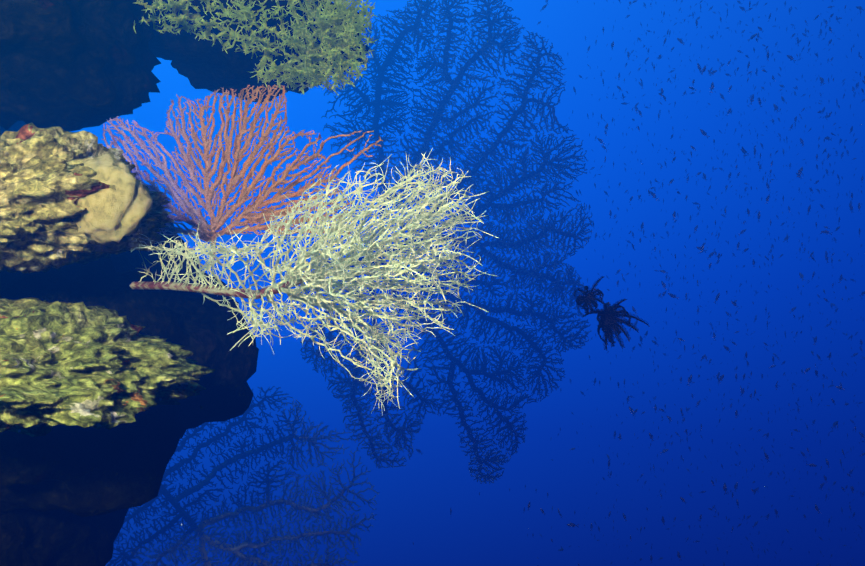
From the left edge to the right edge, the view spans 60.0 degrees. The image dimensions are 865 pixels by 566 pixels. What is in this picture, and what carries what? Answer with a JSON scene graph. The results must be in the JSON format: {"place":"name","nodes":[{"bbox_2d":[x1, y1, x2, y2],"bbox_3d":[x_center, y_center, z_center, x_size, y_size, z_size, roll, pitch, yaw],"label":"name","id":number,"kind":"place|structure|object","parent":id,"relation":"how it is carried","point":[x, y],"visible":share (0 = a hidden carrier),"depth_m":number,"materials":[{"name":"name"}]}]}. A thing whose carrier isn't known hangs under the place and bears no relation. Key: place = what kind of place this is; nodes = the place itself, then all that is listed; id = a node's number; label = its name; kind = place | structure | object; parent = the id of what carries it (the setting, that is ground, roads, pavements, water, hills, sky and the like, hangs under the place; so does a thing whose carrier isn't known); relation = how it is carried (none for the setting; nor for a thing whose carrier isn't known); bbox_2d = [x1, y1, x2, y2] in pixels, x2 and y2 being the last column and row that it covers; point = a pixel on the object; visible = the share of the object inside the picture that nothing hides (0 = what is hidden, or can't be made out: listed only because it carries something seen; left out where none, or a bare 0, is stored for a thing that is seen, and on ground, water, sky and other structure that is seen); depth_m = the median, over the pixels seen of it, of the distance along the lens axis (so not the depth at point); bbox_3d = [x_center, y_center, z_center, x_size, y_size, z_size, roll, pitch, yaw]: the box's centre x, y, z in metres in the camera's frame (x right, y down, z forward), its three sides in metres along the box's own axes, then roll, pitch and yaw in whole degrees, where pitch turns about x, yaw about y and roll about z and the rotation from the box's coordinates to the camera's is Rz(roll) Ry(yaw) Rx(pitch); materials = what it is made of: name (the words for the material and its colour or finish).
{"place":"outdoors","nodes":[
{"label":"outdoors","id":0,"kind":"place"},
{"bbox_2d":[0,121,25,135],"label":"water","id":1,"kind":"structure","parent":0,"point":[16,126],"depth_m":1.70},
{"bbox_2d":[0,508,128,565],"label":"rock wall","id":2,"kind":"structure","parent":0,"point":[57,537],"depth_m":1.09,"materials":[{"name":"stone"}]},
{"bbox_2d":[0,222,258,516],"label":"rock wall","id":3,"kind":"structure","parent":2,"relation":"on","point":[77,470],"depth_m":0.96,"materials":[{"name":"stone"}]},
{"bbox_2d":[0,0,160,131],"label":"overhang rock","id":4,"kind":"object","parent":3,"relation":"on","point":[70,65],"visible":0.9,"depth_m":0.97,"materials":[{"name":"stone"}]},
{"bbox_2d":[143,0,369,103],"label":"overhang rock","id":5,"kind":"object","parent":4,"relation":"on","point":[203,64],"visible":0.52,"depth_m":1.19,"materials":[{"name":"stone"}]},
{"bbox_2d":[133,0,377,94],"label":"coral","id":6,"kind":"object","parent":5,"relation":"on","point":[346,40],"visible":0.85,"depth_m":1.10},
{"bbox_2d":[0,123,174,273],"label":"ledge rock","id":7,"kind":"object","parent":3,"relation":"attached to","point":[47,182],"visible":0.73,"depth_m":0.64,"materials":[{"name":"beige stone"}]},
{"bbox_2d":[72,154,152,242],"bbox_3d":[-0.284,-0.073,0.654,0.072,0.078,0.058,0,0,-1],"label":"sponge","id":8,"kind":"object","parent":7,"relation":"on","point":[108,215],"visible":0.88,"depth_m":0.64},
{"bbox_2d":[0,297,214,436],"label":"ledge rock","id":9,"kind":"object","parent":3,"relation":"attached to","point":[81,364],"visible":1,"depth_m":0.63,"materials":[{"name":"green stone"}]},
{"bbox_2d":[102,84,382,261],"bbox_3d":[-0.253,-0.139,0.964,0.379,0.234,0.036,0,0,-1],"label":"sea fan","id":10,"kind":"object","parent":3,"relation":"on","point":[218,221],"visible":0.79,"depth_m":0.96},
{"bbox_2d":[129,148,497,415],"bbox_3d":[-0.132,0.005,0.697,0.378,0.278,0.434,0,0,-1],"label":"coral","id":11,"kind":"object","parent":3,"relation":"on","point":[295,275],"visible":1,"depth_m":0.67},
{"bbox_2d":[107,386,379,565],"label":"sea fan","id":12,"kind":"object","parent":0,"point":[199,530],"visible":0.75,"depth_m":1.53},
{"bbox_2d":[300,0,593,483],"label":"sea fan","id":13,"kind":"object","parent":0,"point":[436,116],"visible":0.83,"depth_m":2.19},
{"bbox_2d":[574,276,604,312],"bbox_3d":[0.444,0.034,2.136,0.082,0.107,0.081,0,0,-32],"label":"crinoid","id":14,"kind":"object","parent":13,"relation":"on","point":[587,298],"visible":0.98,"depth_m":2.15,"materials":[{"name":"black"}]},
{"bbox_2d":[70,0,864,565],"label":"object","id":15,"kind":"structure","parent":0,"point":[414,501],"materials":[{"name":"blue liquid"}]},
{"bbox_2d":[582,299,648,349],"bbox_3d":[0.497,0.117,2.102,0.208,0.148,0.099,0,0,-27],"label":"crinoid","id":16,"kind":"object","parent":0,"point":[607,319],"visible":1,"depth_m":2.11,"materials":[{"name":"black"}]},
{"bbox_2d":[413,0,864,565],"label":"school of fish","id":17,"kind":"object","parent":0,"point":[743,150],"visible":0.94,"depth_m":4.30,"materials":[{"name":"blue"}]}
]}

